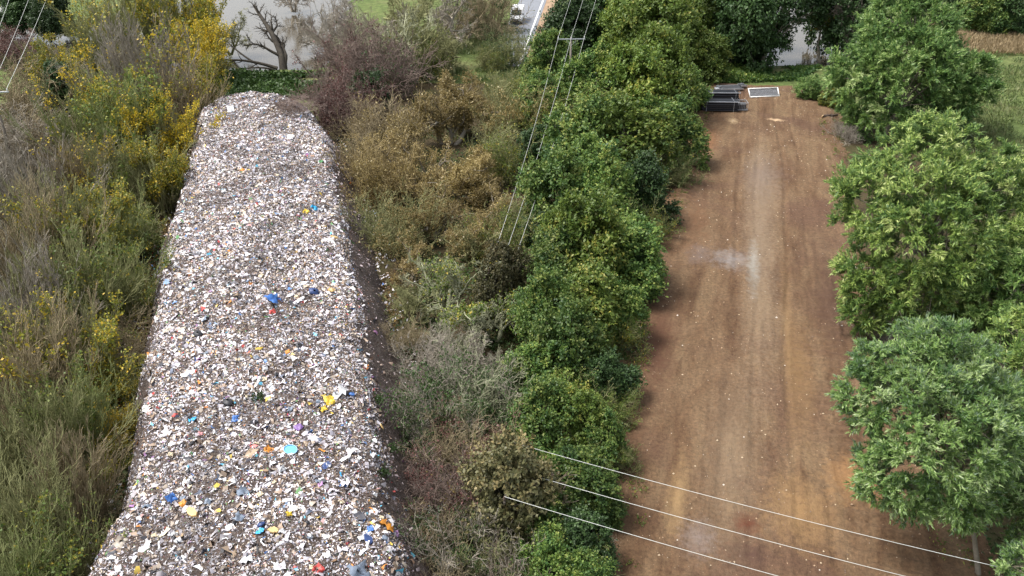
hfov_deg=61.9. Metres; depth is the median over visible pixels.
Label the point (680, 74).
hedge tree
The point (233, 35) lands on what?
bare tree
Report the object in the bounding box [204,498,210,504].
cloth scrap
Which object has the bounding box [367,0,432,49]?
bare tree
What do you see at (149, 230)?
tangled shrub
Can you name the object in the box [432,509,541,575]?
tangled shrub
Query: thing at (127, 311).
tangled shrub
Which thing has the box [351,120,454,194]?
shrub
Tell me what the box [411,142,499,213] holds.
shrub
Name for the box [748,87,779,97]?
fence panel
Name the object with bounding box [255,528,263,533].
plastic scrap
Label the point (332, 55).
tangled shrub
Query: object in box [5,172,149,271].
bare shrub
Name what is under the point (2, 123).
power pole
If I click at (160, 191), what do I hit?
bare shrub
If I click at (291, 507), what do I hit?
shredded waste
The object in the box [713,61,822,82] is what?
riverbank nettles
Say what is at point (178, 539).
plastic sheet
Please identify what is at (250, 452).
tangled film
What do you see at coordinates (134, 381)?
tangled shrub
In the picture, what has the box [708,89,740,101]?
stack
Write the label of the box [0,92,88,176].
tangled shrub
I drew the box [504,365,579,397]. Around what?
hedge shrub
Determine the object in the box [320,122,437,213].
tangled shrub
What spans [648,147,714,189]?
hedge shrub
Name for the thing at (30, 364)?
bare shrub
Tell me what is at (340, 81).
tangled shrub
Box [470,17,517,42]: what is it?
tangled shrub
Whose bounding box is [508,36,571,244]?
overhead wire
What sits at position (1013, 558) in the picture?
willow tree
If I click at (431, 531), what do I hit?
tangled shrub
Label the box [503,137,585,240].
hedge tree
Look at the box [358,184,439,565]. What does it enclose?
fallen leaves
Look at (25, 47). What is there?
overhead wire
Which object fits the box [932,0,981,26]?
dark tree
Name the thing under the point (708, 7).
hedge tree
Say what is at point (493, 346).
bramble undergrowth
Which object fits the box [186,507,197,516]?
foam block
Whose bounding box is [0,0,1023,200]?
ground
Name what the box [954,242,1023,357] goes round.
willow tree
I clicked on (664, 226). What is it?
hedge shrub
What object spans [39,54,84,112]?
evergreen bush
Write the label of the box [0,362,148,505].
bare shrub
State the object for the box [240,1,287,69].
leaning tree
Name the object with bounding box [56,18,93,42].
bare tree
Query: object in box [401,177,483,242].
shrub
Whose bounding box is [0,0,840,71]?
river
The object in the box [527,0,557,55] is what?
verge
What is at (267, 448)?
plastic scrap
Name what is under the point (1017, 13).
dark tree
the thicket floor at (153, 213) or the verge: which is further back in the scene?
the verge
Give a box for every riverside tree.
[808,13,834,62]
[831,0,838,56]
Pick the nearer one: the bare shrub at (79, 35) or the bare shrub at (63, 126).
the bare shrub at (63, 126)
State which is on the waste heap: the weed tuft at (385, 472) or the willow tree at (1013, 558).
the weed tuft at (385, 472)
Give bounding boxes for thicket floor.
[0,84,202,575]
[320,83,674,575]
[837,122,1023,575]
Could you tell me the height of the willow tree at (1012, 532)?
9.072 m
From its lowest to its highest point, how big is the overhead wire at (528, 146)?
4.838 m
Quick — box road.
[491,0,545,65]
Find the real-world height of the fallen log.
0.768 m
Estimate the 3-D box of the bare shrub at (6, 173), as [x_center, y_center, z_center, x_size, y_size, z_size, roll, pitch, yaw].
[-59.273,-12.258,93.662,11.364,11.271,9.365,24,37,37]
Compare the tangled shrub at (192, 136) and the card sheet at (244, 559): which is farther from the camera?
the tangled shrub at (192, 136)
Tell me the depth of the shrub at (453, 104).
117.05 m
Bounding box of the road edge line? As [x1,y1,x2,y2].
[518,0,543,65]
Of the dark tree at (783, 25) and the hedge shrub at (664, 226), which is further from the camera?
the dark tree at (783, 25)
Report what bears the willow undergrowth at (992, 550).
on the thicket floor at (850, 147)
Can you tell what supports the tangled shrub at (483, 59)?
on the ground at (379, 7)
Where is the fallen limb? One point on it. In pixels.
(270, 66)
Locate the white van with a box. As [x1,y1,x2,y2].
[509,4,524,23]
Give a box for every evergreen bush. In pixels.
[0,0,38,39]
[23,0,77,41]
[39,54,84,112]
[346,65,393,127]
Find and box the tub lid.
[283,444,296,453]
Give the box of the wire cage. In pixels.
[738,100,748,109]
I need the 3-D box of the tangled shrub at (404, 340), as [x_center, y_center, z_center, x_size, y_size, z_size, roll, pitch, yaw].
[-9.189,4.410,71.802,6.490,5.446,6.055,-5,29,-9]
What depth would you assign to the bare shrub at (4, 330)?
66.10 m
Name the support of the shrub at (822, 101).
on the bare earth track
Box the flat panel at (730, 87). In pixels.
[716,84,743,89]
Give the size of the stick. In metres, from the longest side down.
1.008 x 0.328 x 0.097 m
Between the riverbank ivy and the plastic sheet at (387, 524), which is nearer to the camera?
the plastic sheet at (387, 524)
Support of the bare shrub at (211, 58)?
on the thicket floor at (153, 213)
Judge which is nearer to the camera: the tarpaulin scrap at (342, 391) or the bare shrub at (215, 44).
the tarpaulin scrap at (342, 391)
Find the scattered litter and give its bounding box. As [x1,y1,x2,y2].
[83,138,449,571]
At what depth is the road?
189.13 m
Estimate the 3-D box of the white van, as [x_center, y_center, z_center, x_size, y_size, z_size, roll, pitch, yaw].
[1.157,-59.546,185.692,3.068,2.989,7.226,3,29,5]
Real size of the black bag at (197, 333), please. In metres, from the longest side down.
0.781 x 0.594 x 0.380 m
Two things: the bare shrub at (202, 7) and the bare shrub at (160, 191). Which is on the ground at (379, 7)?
the bare shrub at (202, 7)
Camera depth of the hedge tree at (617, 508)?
53.43 m
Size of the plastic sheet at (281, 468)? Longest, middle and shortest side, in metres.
0.438 x 0.425 x 0.309 m
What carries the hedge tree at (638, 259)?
on the thicket floor at (428, 87)
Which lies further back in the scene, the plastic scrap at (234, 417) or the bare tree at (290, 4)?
the bare tree at (290, 4)
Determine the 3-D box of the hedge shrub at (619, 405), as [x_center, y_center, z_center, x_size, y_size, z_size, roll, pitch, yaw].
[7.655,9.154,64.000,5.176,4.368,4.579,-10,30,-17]
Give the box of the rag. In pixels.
[312,562,324,574]
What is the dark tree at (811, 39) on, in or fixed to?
on the ground at (379, 7)
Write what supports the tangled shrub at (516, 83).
on the thicket floor at (428, 87)
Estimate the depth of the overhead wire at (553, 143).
92.79 m
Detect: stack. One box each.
[700,98,739,111]
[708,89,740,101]
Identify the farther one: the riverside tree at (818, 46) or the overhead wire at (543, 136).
the riverside tree at (818, 46)
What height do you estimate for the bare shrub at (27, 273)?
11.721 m
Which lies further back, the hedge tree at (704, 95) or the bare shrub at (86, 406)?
the hedge tree at (704, 95)
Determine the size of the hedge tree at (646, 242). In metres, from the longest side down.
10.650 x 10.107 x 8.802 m
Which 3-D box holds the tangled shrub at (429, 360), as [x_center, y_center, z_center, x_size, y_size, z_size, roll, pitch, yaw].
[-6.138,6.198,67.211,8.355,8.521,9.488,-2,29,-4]
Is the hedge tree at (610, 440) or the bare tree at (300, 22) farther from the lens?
the bare tree at (300, 22)
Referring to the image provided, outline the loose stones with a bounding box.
[625,88,990,575]
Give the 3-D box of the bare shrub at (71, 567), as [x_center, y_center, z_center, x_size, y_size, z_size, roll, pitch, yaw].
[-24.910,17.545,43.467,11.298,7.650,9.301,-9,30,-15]
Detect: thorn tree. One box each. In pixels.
[453,424,569,572]
[469,234,536,325]
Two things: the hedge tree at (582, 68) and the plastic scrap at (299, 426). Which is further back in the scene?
the hedge tree at (582, 68)
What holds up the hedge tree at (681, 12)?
on the ground at (379, 7)
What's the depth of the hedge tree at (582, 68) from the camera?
120.46 m
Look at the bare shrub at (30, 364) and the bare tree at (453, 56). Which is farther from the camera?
the bare tree at (453, 56)
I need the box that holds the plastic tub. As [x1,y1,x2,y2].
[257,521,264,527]
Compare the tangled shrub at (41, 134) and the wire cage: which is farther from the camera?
the wire cage
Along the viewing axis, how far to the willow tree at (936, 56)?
115.60 m
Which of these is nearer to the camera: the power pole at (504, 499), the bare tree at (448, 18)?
the power pole at (504, 499)
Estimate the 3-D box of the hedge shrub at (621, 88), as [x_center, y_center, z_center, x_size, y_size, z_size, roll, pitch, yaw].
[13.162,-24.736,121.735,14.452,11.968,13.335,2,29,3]
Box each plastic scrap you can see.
[178,499,186,506]
[231,415,238,421]
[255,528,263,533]
[264,445,273,451]
[293,423,303,430]
[321,461,330,468]
[367,525,373,532]
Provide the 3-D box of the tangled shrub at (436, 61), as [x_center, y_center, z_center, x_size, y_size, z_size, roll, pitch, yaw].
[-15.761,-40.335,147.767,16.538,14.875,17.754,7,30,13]
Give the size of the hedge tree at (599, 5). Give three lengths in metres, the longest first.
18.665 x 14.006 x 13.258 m
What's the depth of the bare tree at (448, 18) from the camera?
162.60 m
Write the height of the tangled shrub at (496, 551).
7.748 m
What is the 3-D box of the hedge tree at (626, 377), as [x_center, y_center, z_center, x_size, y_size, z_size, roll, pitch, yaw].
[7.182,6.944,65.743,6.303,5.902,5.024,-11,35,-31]
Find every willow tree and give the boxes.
[819,0,1007,143]
[822,106,1023,338]
[824,311,1023,575]
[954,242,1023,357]
[968,301,1023,422]
[989,539,1023,575]
[997,448,1023,575]
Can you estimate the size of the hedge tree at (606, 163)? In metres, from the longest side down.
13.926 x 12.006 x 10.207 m
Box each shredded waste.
[89,90,434,575]
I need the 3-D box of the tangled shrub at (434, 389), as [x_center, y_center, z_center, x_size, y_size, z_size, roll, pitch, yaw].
[-4.387,8.545,62.250,12.108,10.612,10.713,-21,35,-32]
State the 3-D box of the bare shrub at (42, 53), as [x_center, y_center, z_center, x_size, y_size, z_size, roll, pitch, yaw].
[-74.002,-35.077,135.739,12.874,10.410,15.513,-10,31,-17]
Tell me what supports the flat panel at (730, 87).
on the bare earth track
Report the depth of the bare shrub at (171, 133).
106.52 m
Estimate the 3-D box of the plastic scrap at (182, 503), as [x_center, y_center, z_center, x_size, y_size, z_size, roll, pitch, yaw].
[-18.887,12.334,48.968,0.389,0.217,0.446,22,36,34]
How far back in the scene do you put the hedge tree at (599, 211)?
76.68 m
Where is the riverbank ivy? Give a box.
[204,66,339,98]
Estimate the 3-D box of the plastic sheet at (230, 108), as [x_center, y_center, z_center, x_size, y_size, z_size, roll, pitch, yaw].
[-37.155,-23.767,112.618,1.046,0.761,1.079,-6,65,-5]
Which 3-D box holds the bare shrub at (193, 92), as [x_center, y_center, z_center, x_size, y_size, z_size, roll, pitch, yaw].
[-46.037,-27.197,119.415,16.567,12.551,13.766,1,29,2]
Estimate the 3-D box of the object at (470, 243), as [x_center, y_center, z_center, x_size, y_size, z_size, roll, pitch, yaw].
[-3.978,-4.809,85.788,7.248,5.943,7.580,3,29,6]
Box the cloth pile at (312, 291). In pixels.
[309,288,318,294]
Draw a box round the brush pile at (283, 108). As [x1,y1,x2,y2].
[258,92,330,120]
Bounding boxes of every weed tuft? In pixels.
[246,389,266,402]
[374,391,386,404]
[377,462,395,479]
[387,441,399,455]
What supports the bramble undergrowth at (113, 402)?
on the thicket floor at (153, 213)
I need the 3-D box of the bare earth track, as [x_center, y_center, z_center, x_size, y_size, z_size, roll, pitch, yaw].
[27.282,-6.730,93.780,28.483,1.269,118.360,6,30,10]
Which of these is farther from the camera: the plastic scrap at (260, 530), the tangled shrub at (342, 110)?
the tangled shrub at (342, 110)
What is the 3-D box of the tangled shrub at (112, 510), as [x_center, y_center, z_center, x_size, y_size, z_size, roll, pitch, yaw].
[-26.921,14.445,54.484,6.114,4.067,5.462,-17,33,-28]
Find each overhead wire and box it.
[6,3,44,88]
[489,40,557,267]
[506,497,776,575]
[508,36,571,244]
[518,36,584,248]
[523,445,996,566]
[542,478,902,575]
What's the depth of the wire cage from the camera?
130.59 m
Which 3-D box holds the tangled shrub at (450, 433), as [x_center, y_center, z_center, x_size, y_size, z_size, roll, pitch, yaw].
[-3.259,11.119,57.877,10.813,9.059,10.072,20,35,31]
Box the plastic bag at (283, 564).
[273,561,285,569]
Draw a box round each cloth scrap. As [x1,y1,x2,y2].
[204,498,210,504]
[232,511,244,520]
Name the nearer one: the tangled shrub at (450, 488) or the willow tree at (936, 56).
the tangled shrub at (450, 488)
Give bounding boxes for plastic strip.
[340,448,358,461]
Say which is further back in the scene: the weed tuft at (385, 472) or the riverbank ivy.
the riverbank ivy
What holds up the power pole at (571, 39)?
on the thicket floor at (428, 87)
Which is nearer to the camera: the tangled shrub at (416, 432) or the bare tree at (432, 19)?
the tangled shrub at (416, 432)
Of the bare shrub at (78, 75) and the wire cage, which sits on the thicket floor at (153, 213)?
the bare shrub at (78, 75)
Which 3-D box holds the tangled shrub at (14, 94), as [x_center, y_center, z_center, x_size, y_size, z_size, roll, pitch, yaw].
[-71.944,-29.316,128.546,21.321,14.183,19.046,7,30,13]
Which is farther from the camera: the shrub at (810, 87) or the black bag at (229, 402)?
the shrub at (810, 87)
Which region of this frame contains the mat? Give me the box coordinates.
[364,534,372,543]
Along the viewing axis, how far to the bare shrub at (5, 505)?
49.94 m
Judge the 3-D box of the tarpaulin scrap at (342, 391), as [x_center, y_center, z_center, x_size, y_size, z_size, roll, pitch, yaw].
[-11.911,7.045,58.294,1.197,0.844,1.160,-29,16,2]
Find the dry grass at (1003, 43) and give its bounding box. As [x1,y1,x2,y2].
[929,20,1023,54]
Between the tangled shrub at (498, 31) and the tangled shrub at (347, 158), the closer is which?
the tangled shrub at (347, 158)
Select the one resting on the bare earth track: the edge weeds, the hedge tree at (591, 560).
the edge weeds
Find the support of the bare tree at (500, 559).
on the thicket floor at (428, 87)
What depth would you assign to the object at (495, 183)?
97.37 m
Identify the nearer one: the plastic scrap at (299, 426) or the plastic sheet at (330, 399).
the plastic scrap at (299, 426)
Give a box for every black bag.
[192,330,202,336]
[222,398,233,405]
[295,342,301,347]
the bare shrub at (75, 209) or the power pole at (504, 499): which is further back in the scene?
the bare shrub at (75, 209)
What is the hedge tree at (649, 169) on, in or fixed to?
on the thicket floor at (428, 87)
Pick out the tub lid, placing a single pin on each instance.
(289, 448)
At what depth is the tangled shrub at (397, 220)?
87.40 m
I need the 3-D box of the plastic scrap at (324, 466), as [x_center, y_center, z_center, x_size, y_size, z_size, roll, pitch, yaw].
[-11.257,10.738,51.786,0.593,0.308,0.565,-14,32,-23]
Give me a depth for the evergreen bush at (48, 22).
170.64 m
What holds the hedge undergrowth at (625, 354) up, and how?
on the thicket floor at (428, 87)
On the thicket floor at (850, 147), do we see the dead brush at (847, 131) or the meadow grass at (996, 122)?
the dead brush at (847, 131)
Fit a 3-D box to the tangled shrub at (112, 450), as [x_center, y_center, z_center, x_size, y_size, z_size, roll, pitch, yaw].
[-28.569,12.223,58.516,6.752,4.302,6.231,5,29,9]
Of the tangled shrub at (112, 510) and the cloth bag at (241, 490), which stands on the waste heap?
the cloth bag at (241, 490)
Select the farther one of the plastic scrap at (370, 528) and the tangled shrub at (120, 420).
the tangled shrub at (120, 420)
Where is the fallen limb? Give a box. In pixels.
[226,42,277,69]
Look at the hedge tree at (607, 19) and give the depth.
146.81 m
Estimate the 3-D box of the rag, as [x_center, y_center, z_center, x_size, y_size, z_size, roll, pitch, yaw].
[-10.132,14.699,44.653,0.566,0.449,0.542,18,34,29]
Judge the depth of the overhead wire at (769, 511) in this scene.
48.27 m
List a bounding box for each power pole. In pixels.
[0,89,12,155]
[503,442,515,517]
[557,37,584,63]
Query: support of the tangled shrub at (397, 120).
on the thicket floor at (428, 87)
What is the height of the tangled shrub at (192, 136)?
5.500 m
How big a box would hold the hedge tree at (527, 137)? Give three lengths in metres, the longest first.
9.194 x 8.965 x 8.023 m
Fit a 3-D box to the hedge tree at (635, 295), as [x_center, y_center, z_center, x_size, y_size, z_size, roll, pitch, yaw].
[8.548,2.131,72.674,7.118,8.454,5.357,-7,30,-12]
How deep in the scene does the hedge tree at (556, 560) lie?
47.66 m
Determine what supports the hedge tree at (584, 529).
on the thicket floor at (428, 87)
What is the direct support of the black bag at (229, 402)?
on the waste heap
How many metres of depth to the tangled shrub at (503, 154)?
103.97 m
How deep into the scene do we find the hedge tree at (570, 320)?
64.32 m
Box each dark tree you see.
[695,0,787,72]
[728,0,830,65]
[801,0,892,51]
[802,0,887,61]
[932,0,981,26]
[956,0,1016,35]
[988,0,1023,34]
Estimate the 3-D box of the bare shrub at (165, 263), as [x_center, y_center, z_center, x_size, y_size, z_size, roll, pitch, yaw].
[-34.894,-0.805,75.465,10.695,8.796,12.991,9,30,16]
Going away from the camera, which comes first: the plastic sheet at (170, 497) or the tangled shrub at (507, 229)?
the plastic sheet at (170, 497)
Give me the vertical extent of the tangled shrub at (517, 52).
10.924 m
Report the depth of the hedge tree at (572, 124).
100.10 m
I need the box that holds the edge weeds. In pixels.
[622,82,974,568]
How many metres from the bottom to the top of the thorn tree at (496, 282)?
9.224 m
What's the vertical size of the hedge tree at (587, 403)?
7.321 m
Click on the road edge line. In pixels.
(533, 24)
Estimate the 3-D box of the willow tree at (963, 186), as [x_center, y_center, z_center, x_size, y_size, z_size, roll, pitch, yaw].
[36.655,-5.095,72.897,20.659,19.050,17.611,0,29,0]
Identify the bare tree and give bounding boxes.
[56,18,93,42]
[215,8,251,55]
[221,53,238,72]
[273,0,314,12]
[282,0,362,47]
[331,3,437,73]
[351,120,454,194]
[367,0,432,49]
[372,0,465,81]
[378,0,475,44]
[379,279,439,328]
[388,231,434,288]
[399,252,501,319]
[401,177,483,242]
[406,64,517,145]
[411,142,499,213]
[418,20,473,75]
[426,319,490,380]
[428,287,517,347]
[429,0,496,41]
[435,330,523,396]
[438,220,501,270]
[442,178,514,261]
[448,416,486,464]
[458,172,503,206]
[480,541,513,571]
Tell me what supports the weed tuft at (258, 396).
on the waste heap
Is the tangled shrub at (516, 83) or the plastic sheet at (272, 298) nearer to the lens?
the plastic sheet at (272, 298)
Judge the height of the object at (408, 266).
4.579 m
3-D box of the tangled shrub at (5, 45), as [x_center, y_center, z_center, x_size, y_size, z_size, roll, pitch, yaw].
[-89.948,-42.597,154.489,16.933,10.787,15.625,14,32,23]
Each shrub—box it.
[0,21,56,75]
[0,26,85,87]
[0,48,95,124]
[0,69,139,170]
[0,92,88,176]
[0,101,94,172]
[0,129,116,239]
[0,146,14,216]
[0,158,126,281]
[0,162,117,299]
[0,211,147,338]
[0,220,105,356]
[0,257,137,395]
[0,261,70,396]
[0,280,106,437]
[0,341,130,466]
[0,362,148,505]
[0,405,73,516]
[0,416,136,536]
[0,421,109,574]
[0,473,131,575]
[0,487,102,575]
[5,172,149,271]
[12,527,131,575]
[25,35,161,123]
[28,129,131,214]
[38,0,199,70]
[52,4,200,125]
[52,116,197,215]
[55,0,144,81]
[59,224,175,325]
[59,430,133,500]
[59,478,127,542]
[64,345,146,426]
[66,54,177,171]
[70,386,139,455]
[72,291,157,364]
[83,260,156,326]
[91,195,170,260]
[100,47,233,129]
[104,84,227,174]
[116,135,190,217]
[119,0,226,62]
[144,11,237,77]
[172,119,196,142]
[182,49,233,108]
[283,3,406,102]
[283,53,354,122]
[298,0,392,70]
[310,3,450,107]
[310,61,414,139]
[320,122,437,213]
[329,75,437,172]
[333,118,396,181]
[338,177,452,261]
[377,306,438,359]
[379,342,521,477]
[380,16,470,83]
[383,317,484,396]
[385,365,449,418]
[391,488,546,575]
[394,395,487,478]
[397,391,528,506]
[398,428,499,569]
[401,486,485,572]
[408,511,496,575]
[415,338,540,477]
[418,431,580,568]
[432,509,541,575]
[444,0,535,34]
[455,113,541,189]
[456,185,545,263]
[457,74,556,144]
[461,522,541,575]
[468,38,510,73]
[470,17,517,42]
[476,25,532,71]
[476,63,530,106]
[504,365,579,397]
[513,532,623,575]
[514,423,604,457]
[516,85,587,129]
[523,238,575,289]
[562,358,640,420]
[568,427,645,481]
[574,81,646,134]
[593,304,655,364]
[598,383,644,431]
[620,190,667,234]
[625,131,697,195]
[631,81,697,116]
[639,195,685,241]
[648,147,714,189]
[788,73,826,100]
[818,87,842,107]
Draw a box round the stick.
[157,527,169,539]
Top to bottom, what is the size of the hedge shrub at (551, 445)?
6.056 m
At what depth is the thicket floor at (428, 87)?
94.23 m
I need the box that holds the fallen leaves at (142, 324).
[83,100,213,570]
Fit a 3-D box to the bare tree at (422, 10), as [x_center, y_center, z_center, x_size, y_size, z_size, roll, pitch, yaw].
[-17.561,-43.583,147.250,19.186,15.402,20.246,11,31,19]
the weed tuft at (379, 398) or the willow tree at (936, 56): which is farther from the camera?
the willow tree at (936, 56)
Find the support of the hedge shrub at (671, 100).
on the thicket floor at (428, 87)
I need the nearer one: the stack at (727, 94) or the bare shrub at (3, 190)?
the bare shrub at (3, 190)
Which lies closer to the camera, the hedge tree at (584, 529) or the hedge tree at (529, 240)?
the hedge tree at (584, 529)
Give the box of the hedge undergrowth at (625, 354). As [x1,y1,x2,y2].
[517,148,668,568]
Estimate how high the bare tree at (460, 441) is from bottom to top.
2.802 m
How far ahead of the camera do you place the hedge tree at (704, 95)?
128.73 m
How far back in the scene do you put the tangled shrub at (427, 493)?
53.97 m
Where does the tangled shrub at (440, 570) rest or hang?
on the thicket floor at (428, 87)
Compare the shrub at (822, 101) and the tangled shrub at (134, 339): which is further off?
the shrub at (822, 101)
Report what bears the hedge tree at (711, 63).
on the ground at (379, 7)
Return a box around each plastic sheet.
[144,540,150,548]
[164,492,177,503]
[175,537,182,542]
[227,105,234,111]
[264,293,280,302]
[278,465,285,471]
[322,551,329,557]
[323,395,335,405]
[346,559,370,575]
[379,519,393,531]
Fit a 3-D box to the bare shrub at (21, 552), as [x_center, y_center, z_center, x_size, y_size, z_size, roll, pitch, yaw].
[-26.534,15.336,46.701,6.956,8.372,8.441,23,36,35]
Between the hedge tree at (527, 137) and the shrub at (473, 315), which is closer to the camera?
the shrub at (473, 315)
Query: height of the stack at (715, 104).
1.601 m
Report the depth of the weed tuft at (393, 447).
56.66 m
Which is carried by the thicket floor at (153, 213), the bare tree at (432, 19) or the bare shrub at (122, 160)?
the bare shrub at (122, 160)
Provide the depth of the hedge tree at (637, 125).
100.65 m
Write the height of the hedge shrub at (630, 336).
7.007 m
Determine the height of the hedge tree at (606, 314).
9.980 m
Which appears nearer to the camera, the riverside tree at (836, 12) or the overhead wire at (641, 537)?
the overhead wire at (641, 537)
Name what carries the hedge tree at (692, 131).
on the thicket floor at (428, 87)
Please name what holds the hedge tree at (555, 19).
on the ground at (379, 7)
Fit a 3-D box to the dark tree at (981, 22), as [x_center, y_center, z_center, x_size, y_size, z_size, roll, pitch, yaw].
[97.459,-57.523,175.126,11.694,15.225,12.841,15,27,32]
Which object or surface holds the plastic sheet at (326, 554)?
on the waste heap
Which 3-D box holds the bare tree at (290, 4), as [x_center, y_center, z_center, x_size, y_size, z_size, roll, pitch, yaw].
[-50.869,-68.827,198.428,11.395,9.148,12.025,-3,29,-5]
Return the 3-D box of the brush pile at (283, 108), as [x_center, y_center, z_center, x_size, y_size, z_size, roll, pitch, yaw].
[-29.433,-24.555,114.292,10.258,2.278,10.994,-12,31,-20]
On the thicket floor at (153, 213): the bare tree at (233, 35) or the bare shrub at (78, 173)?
the bare shrub at (78, 173)
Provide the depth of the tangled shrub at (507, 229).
86.35 m
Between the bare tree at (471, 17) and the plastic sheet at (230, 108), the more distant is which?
the bare tree at (471, 17)
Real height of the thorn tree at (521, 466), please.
10.220 m
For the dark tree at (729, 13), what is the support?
on the ground at (379, 7)
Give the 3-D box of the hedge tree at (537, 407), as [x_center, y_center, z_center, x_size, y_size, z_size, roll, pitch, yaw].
[2.434,9.718,59.239,7.021,8.384,6.977,-3,26,7]
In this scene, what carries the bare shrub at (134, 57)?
on the thicket floor at (153, 213)
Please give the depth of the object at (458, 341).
69.37 m
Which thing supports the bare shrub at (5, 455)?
on the thicket floor at (153, 213)
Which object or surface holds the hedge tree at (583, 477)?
on the thicket floor at (428, 87)
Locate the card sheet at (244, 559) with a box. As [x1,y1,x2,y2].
[239,555,252,562]
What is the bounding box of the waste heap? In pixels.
[91,91,442,575]
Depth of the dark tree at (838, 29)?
153.49 m
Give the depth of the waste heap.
59.66 m
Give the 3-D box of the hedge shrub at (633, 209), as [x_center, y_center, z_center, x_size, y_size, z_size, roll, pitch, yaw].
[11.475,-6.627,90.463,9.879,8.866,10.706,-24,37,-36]
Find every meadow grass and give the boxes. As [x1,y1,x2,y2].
[442,9,528,91]
[939,52,1023,240]
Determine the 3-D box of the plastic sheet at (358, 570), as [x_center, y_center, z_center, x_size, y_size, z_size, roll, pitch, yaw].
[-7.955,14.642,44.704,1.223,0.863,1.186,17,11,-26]
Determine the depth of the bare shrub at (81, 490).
53.64 m
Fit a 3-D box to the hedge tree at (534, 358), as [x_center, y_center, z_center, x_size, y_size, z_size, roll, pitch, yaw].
[2.381,6.944,65.339,6.233,7.537,7.419,-13,26,-21]
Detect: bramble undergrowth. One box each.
[0,127,172,575]
[336,122,521,534]
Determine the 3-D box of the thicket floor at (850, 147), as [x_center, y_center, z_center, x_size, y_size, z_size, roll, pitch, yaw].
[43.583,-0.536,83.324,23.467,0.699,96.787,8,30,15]
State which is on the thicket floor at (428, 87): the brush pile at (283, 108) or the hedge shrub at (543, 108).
the hedge shrub at (543, 108)
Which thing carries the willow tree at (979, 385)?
on the thicket floor at (850, 147)
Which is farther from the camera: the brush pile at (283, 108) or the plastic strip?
the brush pile at (283, 108)
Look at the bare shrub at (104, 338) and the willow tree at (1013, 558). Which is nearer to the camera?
the willow tree at (1013, 558)
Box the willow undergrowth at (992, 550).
[867,135,1022,575]
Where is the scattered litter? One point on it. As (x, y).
(119, 399)
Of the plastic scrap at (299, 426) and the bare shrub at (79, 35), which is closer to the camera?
the plastic scrap at (299, 426)
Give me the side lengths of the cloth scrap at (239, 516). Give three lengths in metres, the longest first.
0.661 x 0.624 x 0.456 m
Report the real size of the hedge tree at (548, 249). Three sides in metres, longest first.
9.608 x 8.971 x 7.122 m
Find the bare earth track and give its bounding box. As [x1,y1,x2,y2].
[603,83,997,575]
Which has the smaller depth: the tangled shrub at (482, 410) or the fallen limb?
the tangled shrub at (482, 410)
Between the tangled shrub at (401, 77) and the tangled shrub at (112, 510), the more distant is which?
the tangled shrub at (401, 77)
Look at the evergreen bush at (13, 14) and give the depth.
174.13 m
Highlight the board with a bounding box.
[267,526,278,532]
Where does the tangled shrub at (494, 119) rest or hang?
on the thicket floor at (428, 87)
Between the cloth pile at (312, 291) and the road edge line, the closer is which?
the cloth pile at (312, 291)
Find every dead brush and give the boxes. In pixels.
[820,114,872,146]
[836,310,895,341]
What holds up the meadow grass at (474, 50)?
on the ground at (379, 7)
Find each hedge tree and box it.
[496,324,583,400]
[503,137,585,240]
[505,367,584,452]
[507,261,575,345]
[510,517,595,575]
[511,64,574,134]
[511,122,558,180]
[513,201,553,251]
[515,26,581,82]
[516,288,617,388]
[516,478,591,555]
[520,224,579,288]
[522,432,574,487]
[529,0,601,65]
[533,175,633,287]
[538,82,627,175]
[539,378,609,448]
[542,253,638,352]
[550,436,628,534]
[553,37,628,106]
[558,500,622,572]
[561,123,648,224]
[567,86,685,194]
[567,467,628,536]
[568,543,619,575]
[571,0,610,55]
[576,345,647,405]
[580,272,651,351]
[583,405,631,468]
[586,207,670,301]
[589,34,673,131]
[592,0,683,55]
[608,0,707,68]
[619,147,683,228]
[626,19,701,112]
[627,252,663,301]
[628,87,713,170]
[672,52,713,114]
[686,27,735,85]
[688,0,725,56]
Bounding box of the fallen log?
[822,113,837,117]
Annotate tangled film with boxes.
[107,92,365,575]
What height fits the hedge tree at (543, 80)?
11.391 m
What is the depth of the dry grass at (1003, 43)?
168.05 m
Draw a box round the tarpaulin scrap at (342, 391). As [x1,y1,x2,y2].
[332,383,346,398]
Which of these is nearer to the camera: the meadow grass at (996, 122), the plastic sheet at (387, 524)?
the plastic sheet at (387, 524)
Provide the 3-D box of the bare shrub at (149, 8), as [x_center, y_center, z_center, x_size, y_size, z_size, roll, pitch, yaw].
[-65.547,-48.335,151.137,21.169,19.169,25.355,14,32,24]
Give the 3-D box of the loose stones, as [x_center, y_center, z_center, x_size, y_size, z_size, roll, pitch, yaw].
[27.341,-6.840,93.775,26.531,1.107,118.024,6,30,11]
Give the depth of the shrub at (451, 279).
76.71 m
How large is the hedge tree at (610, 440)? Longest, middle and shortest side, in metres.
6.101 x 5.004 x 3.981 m
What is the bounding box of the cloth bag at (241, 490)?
[235,485,248,495]
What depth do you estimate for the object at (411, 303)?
75.64 m
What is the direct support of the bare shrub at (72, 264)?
on the thicket floor at (153, 213)

